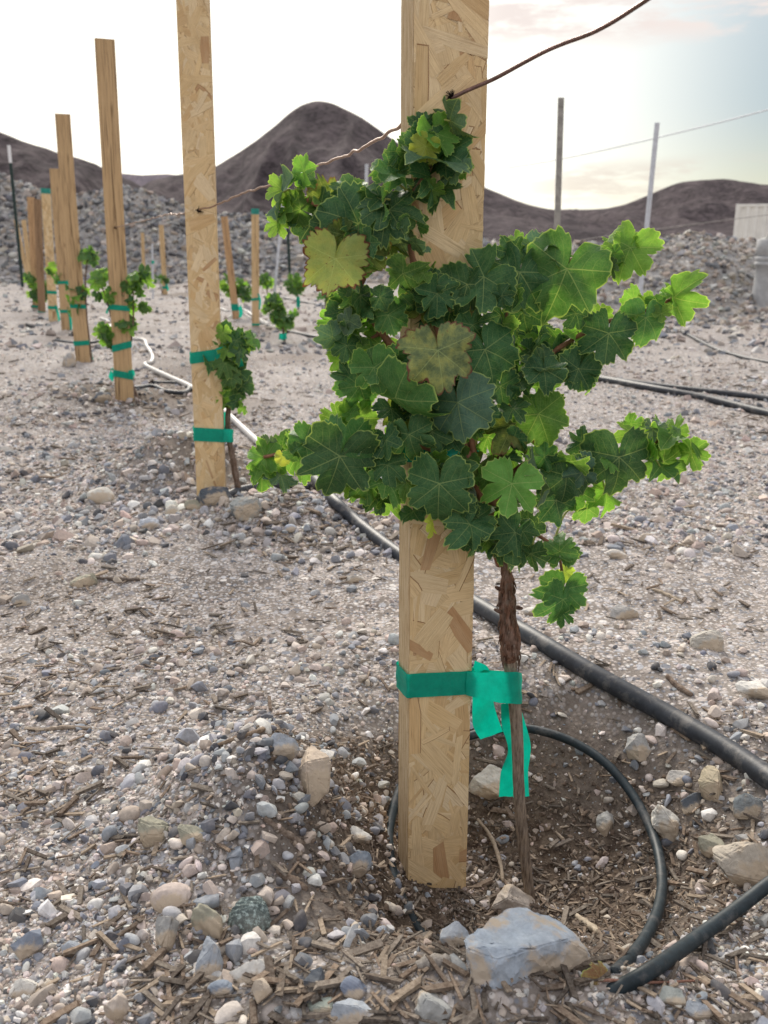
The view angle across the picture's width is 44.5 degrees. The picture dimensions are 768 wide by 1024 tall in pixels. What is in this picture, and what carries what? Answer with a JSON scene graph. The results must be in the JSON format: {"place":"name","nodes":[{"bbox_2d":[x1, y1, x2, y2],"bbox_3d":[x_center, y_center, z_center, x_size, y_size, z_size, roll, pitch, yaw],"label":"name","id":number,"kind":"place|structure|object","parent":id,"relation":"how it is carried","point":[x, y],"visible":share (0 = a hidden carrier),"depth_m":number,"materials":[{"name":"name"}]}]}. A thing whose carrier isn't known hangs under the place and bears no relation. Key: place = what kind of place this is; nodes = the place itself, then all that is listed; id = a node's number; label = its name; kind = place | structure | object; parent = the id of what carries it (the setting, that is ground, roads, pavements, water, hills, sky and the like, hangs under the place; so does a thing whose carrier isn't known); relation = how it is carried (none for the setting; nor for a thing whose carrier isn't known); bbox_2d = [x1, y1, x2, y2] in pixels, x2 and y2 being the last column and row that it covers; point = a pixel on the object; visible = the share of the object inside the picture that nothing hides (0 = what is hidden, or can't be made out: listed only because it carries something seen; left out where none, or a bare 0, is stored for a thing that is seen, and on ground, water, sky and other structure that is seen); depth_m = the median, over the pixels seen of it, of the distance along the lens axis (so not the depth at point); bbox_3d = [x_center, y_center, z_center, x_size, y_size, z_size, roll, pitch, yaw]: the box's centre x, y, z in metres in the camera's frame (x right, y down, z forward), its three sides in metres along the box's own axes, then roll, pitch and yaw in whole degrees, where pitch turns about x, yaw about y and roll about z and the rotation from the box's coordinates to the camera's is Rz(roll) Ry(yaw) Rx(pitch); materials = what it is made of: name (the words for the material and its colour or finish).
{"place":"outdoors","nodes":[
{"label":"outdoors","id":0,"kind":"place"},
{"bbox_2d":[0,132,159,196],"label":"hill","id":1,"kind":"structure","parent":0,"point":[32,163],"depth_m":229.72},
{"bbox_2d":[122,174,173,185],"bbox_3d":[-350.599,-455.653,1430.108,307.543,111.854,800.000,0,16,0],"label":"hill","id":2,"kind":"structure","parent":0,"point":[141,180],"depth_m":1393.81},
{"bbox_2d":[141,101,616,229],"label":"hill","id":3,"kind":"structure","parent":0,"point":[319,131],"depth_m":360.75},
{"bbox_2d":[0,281,767,1023],"bbox_3d":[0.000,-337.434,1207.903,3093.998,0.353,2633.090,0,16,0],"label":"ground","id":4,"kind":"structure","parent":0,"point":[684,576],"depth_m":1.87,"materials":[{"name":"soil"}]},
{"bbox_2d":[7,145,23,286],"bbox_3d":[-6.360,-5.091,16.250,0.056,2.338,0.059,0,16,0],"label":"steel post","id":5,"kind":"object","parent":4,"relation":"on","point":[15,213],"visible":1,"depth_m":16.22,"materials":[{"name":"black metal"}]},
{"bbox_2d":[11,594,30,606],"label":"rock","id":6,"kind":"object","parent":4,"relation":"on","point":[23,599],"visible":0.99,"depth_m":2.06,"materials":[{"name":"stone"}]},
{"bbox_2d":[9,978,36,998],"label":"rock","id":7,"kind":"object","parent":4,"relation":"on","point":[20,987],"visible":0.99,"depth_m":0.98,"materials":[{"name":"stone"}]},
{"bbox_2d":[21,220,30,272],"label":"wooden post","id":8,"kind":"object","parent":4,"relation":"on","point":[25,237],"visible":0.59,"depth_m":20.41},
{"bbox_2d":[10,929,43,960],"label":"rock","id":9,"kind":"object","parent":4,"relation":"on","point":[27,944],"visible":1,"depth_m":1.03,"materials":[{"name":"stone"}]},
{"bbox_2d":[27,197,37,308],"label":"wooden post","id":10,"kind":"object","parent":4,"relation":"on","point":[30,207],"visible":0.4,"depth_m":11.65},
{"bbox_2d":[23,271,47,303],"bbox_3d":[-4.312,-2.751,11.727,0.366,0.500,0.178,0,16,0],"label":"grapevine","id":11,"kind":"object","parent":4,"relation":"on","point":[32,285],"visible":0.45,"depth_m":11.70,"materials":[{"name":"green plant"}]},
{"bbox_2d":[34,199,45,311],"bbox_3d":[-4.052,-2.943,11.068,0.164,1.414,0.050,0,16,0],"label":"wooden post","id":12,"kind":"object","parent":4,"relation":"on","point":[39,253],"visible":0.91,"depth_m":11.03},
{"bbox_2d":[41,188,57,321],"bbox_3d":[-3.497,-2.613,9.843,0.137,1.475,0.048,-2,16,-8],"label":"wooden post","id":13,"kind":"object","parent":4,"relation":"on","point":[47,227],"visible":0.81,"depth_m":9.77,"materials":[{"name":"brown wood"}]},
{"bbox_2d":[49,168,69,329],"bbox_3d":[-3.029,-2.386,8.821,0.112,1.576,0.045,-3,16,-12],"label":"wooden post","id":14,"kind":"object","parent":4,"relation":"on","point":[61,262],"visible":0.66,"depth_m":8.77,"materials":[{"name":"brown wood"}]},
{"bbox_2d":[55,113,89,362],"bbox_3d":[-2.009,-1.683,6.084,0.100,1.659,0.041,-5,16,-16],"label":"wooden post","id":15,"kind":"object","parent":4,"relation":"on","point":[68,200],"visible":0.91,"depth_m":6.02,"materials":[{"name":"brown wood"}]},
{"bbox_2d":[65,244,101,361],"bbox_3d":[-1.963,-1.356,6.183,0.258,0.784,0.164,0,16,0],"label":"grapevine","id":16,"kind":"object","parent":4,"relation":"on","point":[89,255],"visible":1,"depth_m":6.12,"materials":[{"name":"green plant"}]},
{"bbox_2d":[69,573,97,587],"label":"rock","id":17,"kind":"object","parent":4,"relation":"on","point":[89,580],"visible":0.99,"depth_m":2.19,"materials":[{"name":"stone"}]},
{"bbox_2d":[87,487,114,503],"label":"rock","id":18,"kind":"object","parent":4,"relation":"on","point":[100,495],"visible":0.94,"depth_m":2.79,"materials":[{"name":"stone"}]},
{"bbox_2d":[94,38,133,400],"bbox_3d":[-1.216,-1.221,4.263,0.113,1.681,0.052,-5,16,-16],"label":"wooden post","id":19,"kind":"object","parent":4,"relation":"on","point":[105,57],"visible":0.94,"depth_m":4.19,"materials":[{"name":"brown wood"}]},
{"bbox_2d":[109,368,134,381],"bbox_3d":[-1.234,-0.649,4.420,0.120,0.071,0.057,-5,16,-17],"label":"tie tape","id":20,"kind":"object","parent":19,"relation":"attached to","point":[130,374],"visible":1,"depth_m":4.41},
{"bbox_2d":[104,992,129,1023],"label":"rock","id":21,"kind":"object","parent":4,"relation":"on","point":[116,1006],"visible":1,"depth_m":0.93,"materials":[{"name":"stone"}]},
{"bbox_2d":[86,263,155,401],"bbox_3d":[-1.204,-0.817,4.369,0.330,0.662,0.152,0,16,0],"label":"grapevine","id":22,"kind":"object","parent":4,"relation":"on","point":[97,280],"visible":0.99,"depth_m":4.32,"materials":[{"name":"green plant"}]},
{"bbox_2d":[138,517,160,529],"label":"rock","id":23,"kind":"object","parent":4,"relation":"on","point":[150,522],"visible":0.86,"depth_m":2.58,"materials":[{"name":"stone"}]},
{"bbox_2d":[137,816,169,848],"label":"rock","id":24,"kind":"object","parent":4,"relation":"on","point":[151,829],"visible":1,"depth_m":1.17,"materials":[{"name":"stone"}]},
{"bbox_2d":[135,381,190,394],"bbox_3d":[-1.142,-0.670,4.974,0.268,0.091,0.722,-1,16,-4],"label":"irrigation hose","id":25,"kind":"object","parent":4,"relation":"on","point":[182,392],"visible":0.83,"depth_m":4.76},
{"bbox_2d":[159,225,167,294],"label":"wooden post","id":26,"kind":"object","parent":4,"relation":"on","point":[162,251],"visible":0.87,"depth_m":15.95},
{"bbox_2d":[155,916,179,950],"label":"rock","id":27,"kind":"object","parent":4,"relation":"on","point":[166,930],"visible":0.96,"depth_m":1.02,"materials":[{"name":"stone"}]},
{"bbox_2d":[150,882,192,913],"bbox_3d":[-0.245,0.445,1.081,0.049,0.027,0.033,0,16,0],"label":"rock","id":28,"kind":"object","parent":4,"relation":"on","point":[175,894],"visible":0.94,"depth_m":1.07,"materials":[{"name":"stone"}]},
{"bbox_2d":[99,317,256,443],"bbox_3d":[-1.753,-1.182,6.911,0.208,0.063,7.479,-6,17,-19],"label":"irrigation pipe","id":29,"kind":"object","parent":4,"relation":"on","point":[247,432],"visible":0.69,"depth_m":5.38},
{"bbox_2d":[177,824,204,845],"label":"rock","id":30,"kind":"object","parent":4,"relation":"on","point":[186,831],"visible":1,"depth_m":1.15,"materials":[{"name":"stone"}]},
{"bbox_2d":[176,0,225,495],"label":"wooden post","id":31,"kind":"object","parent":4,"relation":"on","point":[196,81],"visible":0.84,"depth_m":2.59,"materials":[{"name":"wood"}]},
{"bbox_2d":[193,412,233,441],"bbox_3d":[-0.502,-0.247,2.772,0.124,0.087,0.077,0,16,0],"label":"tie tape","id":32,"kind":"object","parent":31,"relation":"attached to","point":[212,435],"visible":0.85,"depth_m":2.75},
{"bbox_2d":[189,346,243,366],"bbox_3d":[-0.483,-0.448,2.706,0.155,0.066,0.049,0,16,0],"label":"tie tape","id":33,"kind":"object","parent":31,"relation":"attached to","point":[209,355],"visible":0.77,"depth_m":2.69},
{"bbox_2d":[198,123,400,210],"bbox_3d":[-0.206,-0.654,1.868,0.078,0.052,1.587,-6,17,-19],"label":"trellis wire","id":34,"kind":"object","parent":31,"relation":"attached to","point":[387,133],"visible":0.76,"depth_m":1.56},
{"bbox_2d":[191,903,222,939],"bbox_3d":[-0.194,0.452,1.042,0.039,0.040,0.026,5,16,17],"label":"rock","id":35,"kind":"object","parent":4,"relation":"on","point":[207,920],"visible":0.98,"depth_m":1.03,"materials":[{"name":"stone"}]},
{"bbox_2d":[195,936,223,983],"bbox_3d":[-0.184,0.475,0.987,0.028,0.045,0.041,0,16,0],"label":"rock","id":36,"kind":"object","parent":4,"relation":"on","point":[209,960],"visible":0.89,"depth_m":0.98,"materials":[{"name":"stone"}]},
{"bbox_2d":[198,486,230,505],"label":"rock","id":37,"kind":"object","parent":4,"relation":"on","point":[210,495],"visible":0.81,"depth_m":2.71,"materials":[{"name":"stone"}]},
{"bbox_2d":[207,979,233,995],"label":"rock","id":38,"kind":"object","parent":4,"relation":"on","point":[220,987],"visible":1,"depth_m":0.95,"materials":[{"name":"stone"}]},
{"bbox_2d":[221,216,239,318],"bbox_3d":[-1.688,-2.626,10.366,0.172,1.218,0.047,0,16,0],"label":"wooden post","id":39,"kind":"object","parent":4,"relation":"on","point":[229,260],"visible":0.9,"depth_m":10.32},
{"bbox_2d":[202,319,260,487],"bbox_3d":[-0.449,-0.307,2.761,0.180,0.514,0.132,0,16,0],"label":"grapevine","id":40,"kind":"object","parent":4,"relation":"on","point":[237,383],"visible":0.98,"depth_m":2.69,"materials":[{"name":"green plant"}]},
{"bbox_2d":[219,272,251,302],"bbox_3d":[-1.632,-2.396,10.461,0.437,0.533,0.168,0,16,0],"label":"grapevine","id":41,"kind":"object","parent":4,"relation":"on","point":[243,293],"visible":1,"depth_m":10.42,"materials":[{"name":"green plant"}]},
{"bbox_2d":[0,176,484,280],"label":"gravel bank","id":42,"kind":"structure","parent":4,"relation":"on","point":[296,248],"depth_m":23.17,"materials":[{"name":"gravel"}]},
{"bbox_2d":[0,173,497,291],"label":"rubble","id":43,"kind":"object","parent":42,"relation":"on","point":[269,245],"visible":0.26,"depth_m":23.13,"materials":[{"name":"stone"}]},
{"bbox_2d":[229,496,261,520],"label":"rock","id":44,"kind":"object","parent":4,"relation":"on","point":[243,508],"visible":0.94,"depth_m":2.58,"materials":[{"name":"stone"}]},
{"bbox_2d":[229,959,265,984],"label":"rock","id":45,"kind":"object","parent":4,"relation":"on","point":[255,967],"visible":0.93,"depth_m":0.97,"materials":[{"name":"stone"}]},
{"bbox_2d":[227,896,271,933],"bbox_3d":[-0.151,0.456,1.052,0.050,0.042,0.041,0,16,0],"label":"rock","id":46,"kind":"object","parent":4,"relation":"on","point":[248,914],"visible":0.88,"depth_m":1.04,"materials":[{"name":"stone"}]},
{"bbox_2d":[196,482,310,500],"bbox_3d":[-0.388,-0.062,2.855,0.386,0.048,0.078,-14,21,-42],"label":"irrigation hose","id":47,"kind":"object","parent":4,"relation":"on","point":[244,488],"visible":0.31,"depth_m":2.85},
{"bbox_2d":[251,208,258,326],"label":"wooden post","id":48,"kind":"object","parent":4,"relation":"on","point":[255,254],"visible":0.89,"depth_m":9.00,"materials":[{"name":"brown wood"}]},
{"bbox_2d":[252,978,272,1004],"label":"rock","id":49,"kind":"object","parent":4,"relation":"on","point":[262,990],"visible":1,"depth_m":0.94,"materials":[{"name":"stone"}]},
{"bbox_2d":[259,272,273,294],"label":"grapevine","id":50,"kind":"object","parent":4,"relation":"on","point":[266,280],"visible":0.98,"depth_m":11.65,"materials":[{"name":"green plant"}]},
{"bbox_2d":[261,292,298,341],"bbox_3d":[-0.865,-1.627,7.831,0.321,0.410,0.186,0,16,0],"label":"grapevine","id":51,"kind":"object","parent":4,"relation":"on","point":[280,318],"visible":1,"depth_m":7.81,"materials":[{"name":"green plant"}]},
{"bbox_2d":[263,816,305,845],"bbox_3d":[-0.123,0.393,1.156,0.053,0.038,0.011,2,16,6],"label":"stick","id":52,"kind":"object","parent":4,"relation":"on","point":[288,834],"visible":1,"depth_m":1.15,"materials":[{"name":"brown wood"}]},
{"bbox_2d":[271,733,300,760],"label":"rock","id":53,"kind":"object","parent":4,"relation":"on","point":[287,747],"visible":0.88,"depth_m":1.24,"materials":[{"name":"stone"}]},
{"bbox_2d":[275,869,308,890],"bbox_3d":[-0.110,0.437,1.115,0.042,0.025,0.013,5,16,17],"label":"stick","id":54,"kind":"object","parent":4,"relation":"on","point":[292,879],"visible":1,"depth_m":1.11,"materials":[{"name":"brown wood"}]},
{"bbox_2d":[283,272,305,296],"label":"grapevine","id":55,"kind":"object","parent":4,"relation":"on","point":[296,288],"visible":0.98,"depth_m":11.64,"materials":[{"name":"green plant"}]},
{"bbox_2d":[297,745,330,806],"bbox_3d":[-0.092,0.354,1.248,0.048,0.069,0.062,-10,18,-31],"label":"rock","id":56,"kind":"object","parent":4,"relation":"on","point":[314,773],"visible":0.98,"depth_m":1.23,"materials":[{"name":"stone"}]},
{"bbox_2d":[303,967,325,993],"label":"rock","id":57,"kind":"object","parent":4,"relation":"on","point":[313,977],"visible":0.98,"depth_m":0.95,"materials":[{"name":"stone"}]},
{"bbox_2d":[307,997,332,1019],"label":"rock","id":58,"kind":"object","parent":4,"relation":"on","point":[322,1006],"visible":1,"depth_m":0.93,"materials":[{"name":"stone"}]},
{"bbox_2d":[330,998,373,1023],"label":"rock","id":59,"kind":"object","parent":4,"relation":"on","point":[350,1011],"visible":1,"depth_m":0.91,"materials":[{"name":"stone"}]},
{"bbox_2d":[340,975,366,999],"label":"rock","id":60,"kind":"object","parent":4,"relation":"on","point":[352,987],"visible":1,"depth_m":0.94,"materials":[{"name":"stone"}]},
{"bbox_2d":[347,851,371,877],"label":"rock","id":61,"kind":"object","parent":4,"relation":"on","point":[361,861],"visible":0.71,"depth_m":1.21,"materials":[{"name":"stone"}]},
{"bbox_2d":[350,825,371,842],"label":"rock","id":62,"kind":"object","parent":4,"relation":"on","point":[360,835],"visible":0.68,"depth_m":1.29,"materials":[{"name":"stone"}]},
{"bbox_2d":[0,358,767,1023],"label":"wood mulch","id":63,"kind":"object","parent":4,"relation":"on","point":[386,1014],"visible":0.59,"depth_m":1.18,"materials":[{"name":"wood"}]},
{"bbox_2d":[414,990,451,1023],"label":"rock","id":64,"kind":"object","parent":4,"relation":"on","point":[430,1006],"visible":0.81,"depth_m":0.91,"materials":[{"name":"stone"}]},
{"bbox_2d":[415,953,450,971],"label":"rock","id":65,"kind":"object","parent":4,"relation":"on","point":[423,962],"visible":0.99,"depth_m":0.97,"materials":[{"name":"beige stone"}]},
{"bbox_2d":[398,0,488,888],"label":"wooden post","id":66,"kind":"object","parent":4,"relation":"on","point":[444,47],"visible":0.61,"depth_m":1.23,"materials":[{"name":"wood"}]},
{"bbox_2d":[396,661,530,797],"bbox_3d":[0.113,0.309,1.318,0.197,0.226,0.085,-1,16,-5],"label":"tie tape","id":67,"kind":"object","parent":66,"relation":"attached to","point":[484,687],"visible":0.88,"depth_m":1.27,"materials":[{"name":"plastic"}]},
{"bbox_2d":[451,0,649,98],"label":"trellis wire","id":68,"kind":"object","parent":66,"relation":"attached to","point":[568,41],"visible":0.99,"depth_m":0.97,"materials":[{"name":"metal"}]},
{"bbox_2d":[440,921,468,947],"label":"rock","id":69,"kind":"object","parent":4,"relation":"on","point":[455,933],"visible":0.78,"depth_m":1.06,"materials":[{"name":"stone"}]},
{"bbox_2d":[246,95,710,898],"bbox_3d":[0.121,0.073,1.191,0.588,1.112,0.159,-1,16,-3],"label":"grapevine","id":70,"kind":"object","parent":4,"relation":"on","point":[350,233],"visible":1,"depth_m":1.11,"materials":[{"name":"green plant"}]},
{"bbox_2d":[469,764,501,799],"bbox_3d":[0.172,0.445,1.536,0.052,0.052,0.047,-11,19,-34],"label":"rock","id":71,"kind":"object","parent":4,"relation":"on","point":[485,783],"visible":0.84,"depth_m":1.53,"materials":[{"name":"stone"}]},
{"bbox_2d":[477,818,503,881],"bbox_3d":[0.171,0.522,1.458,0.019,0.035,0.121,-4,16,-13],"label":"stick","id":72,"kind":"object","parent":4,"relation":"on","point":[494,844],"visible":1,"depth_m":1.47,"materials":[{"name":"brown wood"}]},
{"bbox_2d":[491,884,534,910],"bbox_3d":[0.197,0.594,1.384,0.103,0.123,0.074,-3,16,-9],"label":"rock","id":73,"kind":"object","parent":4,"relation":"on","point":[510,896],"visible":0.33,"depth_m":1.34,"materials":[{"name":"stone"}]},
{"bbox_2d":[464,907,590,988],"bbox_3d":[0.143,0.491,1.013,0.152,0.135,0.103,-8,18,-27],"label":"rock","id":74,"kind":"object","parent":4,"relation":"on","point":[513,943],"visible":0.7,"depth_m":0.96,"materials":[{"name":"stone"}]},
{"bbox_2d":[387,724,667,973],"bbox_3d":[0.241,0.467,1.332,0.424,0.174,0.559,-12,19,-36],"label":"drip tube","id":75,"kind":"object","parent":4,"relation":"on","point":[639,945],"visible":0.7,"depth_m":1.37,"materials":[{"name":"plastic"}]},
{"bbox_2d":[310,475,767,789],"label":"irrigation hose","id":76,"kind":"object","parent":4,"relation":"on","point":[751,765],"visible":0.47,"depth_m":1.60,"materials":[{"name":"plastic"}]},
{"bbox_2d":[554,98,563,229],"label":"steel post","id":77,"kind":"object","parent":4,"relation":"on","point":[559,156],"visible":0.6,"depth_m":7.05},
{"bbox_2d":[581,961,607,984],"bbox_3d":[0.216,0.475,0.960,0.030,0.027,0.016,-12,20,-37],"label":"dry leaf","id":78,"kind":"object","parent":4,"relation":"on","point":[594,971],"visible":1,"depth_m":0.96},
{"bbox_2d":[596,811,613,836],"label":"rock","id":79,"kind":"object","parent":4,"relation":"on","point":[604,822],"visible":1,"depth_m":1.45,"materials":[{"name":"stone"}]},
{"bbox_2d":[610,604,638,619],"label":"rock","id":80,"kind":"object","parent":4,"relation":"on","point":[619,612],"visible":0.8,"depth_m":1.98,"materials":[{"name":"stone"}]},
{"bbox_2d":[496,233,767,245],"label":"rubble","id":81,"kind":"object","parent":4,"relation":"on","point":[725,240],"depth_m":28.67,"materials":[{"name":"stone"}]},
{"bbox_2d":[625,733,651,761],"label":"rock","id":82,"kind":"object","parent":4,"relation":"on","point":[637,748],"visible":1,"depth_m":1.50,"materials":[{"name":"stone"}]},
{"bbox_2d":[520,233,767,320],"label":"rubble mound","id":83,"kind":"object","parent":4,"relation":"on","point":[607,287],"visible":0.21,"depth_m":11.01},
{"bbox_2d":[521,229,767,353],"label":"rubble","id":84,"kind":"object","parent":83,"relation":"on","point":[747,305],"visible":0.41,"depth_m":10.92,"materials":[{"name":"stone"}]},
{"bbox_2d":[638,123,659,294],"bbox_3d":[2.546,-2.842,9.070,0.098,1.700,0.048,0,16,0],"label":"steel post","id":85,"kind":"object","parent":4,"relation":"on","point":[651,182],"visible":0.68,"depth_m":8.97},
{"bbox_2d":[651,804,679,841],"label":"rock","id":86,"kind":"object","parent":4,"relation":"on","point":[665,822],"visible":1,"depth_m":1.38,"materials":[{"name":"stone"}]},
{"bbox_2d":[659,985,685,1005],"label":"rock","id":87,"kind":"object","parent":4,"relation":"on","point":[671,995],"visible":1,"depth_m":0.94,"materials":[{"name":"stone"}]},
{"bbox_2d":[666,770,689,786],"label":"rock","id":88,"kind":"object","parent":4,"relation":"on","point":[674,777],"visible":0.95,"depth_m":1.44,"materials":[{"name":"stone"}]},
{"bbox_2d":[598,375,767,415],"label":"irrigation hose","id":89,"kind":"object","parent":4,"relation":"on","point":[752,409],"visible":0.84,"depth_m":4.90,"materials":[{"name":"plastic"}]},
{"bbox_2d":[601,375,767,400],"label":"irrigation hose","id":90,"kind":"object","parent":4,"relation":"on","point":[753,396],"visible":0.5,"depth_m":5.01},
{"bbox_2d":[606,875,767,993],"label":"drip tube","id":91,"kind":"object","parent":4,"relation":"on","point":[671,955],"visible":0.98,"depth_m":1.03,"materials":[{"name":"plastic"}]},
{"bbox_2d":[680,792,702,813],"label":"rock","id":92,"kind":"object","parent":4,"relation":"on","point":[692,799],"visible":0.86,"depth_m":1.40,"materials":[{"name":"stone"}]},
{"bbox_2d":[684,1000,712,1019],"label":"rock","id":93,"kind":"object","parent":4,"relation":"on","point":[697,1010],"visible":1,"depth_m":0.92,"materials":[{"name":"stone"}]},
{"bbox_2d":[689,630,723,651],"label":"rock","id":94,"kind":"object","parent":4,"relation":"on","point":[711,640],"visible":0.91,"depth_m":1.76,"materials":[{"name":"stone"}]},
{"bbox_2d":[698,765,722,801],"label":"rock","id":95,"kind":"object","parent":4,"relation":"on","point":[709,780],"visible":0.97,"depth_m":1.39,"materials":[{"name":"stone"}]},
{"bbox_2d":[698,833,723,857],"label":"rock","id":96,"kind":"object","parent":4,"relation":"on","point":[708,843],"visible":0.64,"depth_m":1.30,"materials":[{"name":"stone"}]},
{"bbox_2d":[664,325,767,362],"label":"irrigation hose","id":97,"kind":"object","parent":4,"relation":"on","point":[720,350],"visible":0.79,"depth_m":7.08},
{"bbox_2d":[712,841,767,886],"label":"rock","id":98,"kind":"object","parent":4,"relation":"on","point":[740,864],"visible":0.91,"depth_m":1.19,"materials":[{"name":"stone"}]},
{"bbox_2d":[732,793,762,819],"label":"rock","id":99,"kind":"object","parent":4,"relation":"on","point":[748,803],"visible":0.97,"depth_m":1.32,"materials":[{"name":"stone"}]},
{"bbox_2d":[733,204,767,239],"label":"shipping container","id":100,"kind":"object","parent":4,"relation":"on","point":[756,228],"visible":0.63,"depth_m":45.61,"materials":[{"name":"metal"}]},
{"bbox_2d":[735,681,767,699],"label":"rock","id":101,"kind":"object","parent":4,"relation":"on","point":[755,689],"visible":1,"depth_m":1.56,"materials":[{"name":"stone"}]},
{"bbox_2d":[752,239,767,307],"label":"concrete bollard","id":102,"kind":"object","parent":4,"relation":"on","point":[760,290],"visible":0.83,"depth_m":10.46,"materials":[{"name":"concrete"}]},
{"bbox_2d":[0,0,767,209],"label":"sky","id":103,"kind":"structure","parent":0,"point":[678,65],"materials":[{"name":"white"}]},
{"bbox_2d":[483,214,733,242],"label":"hill","id":104,"kind":"structure","parent":0,"point":[495,226],"depth_m":262.80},
{"bbox_2d":[508,109,767,167],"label":"overhead wire","id":105,"kind":"object","parent":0,"point":[647,139],"visible":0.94,"depth_m":16.94,"materials":[{"name":"metal"}]},
{"bbox_2d":[550,179,767,228],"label":"hill","id":106,"kind":"structure","parent":0,"point":[681,204],"depth_m":486.12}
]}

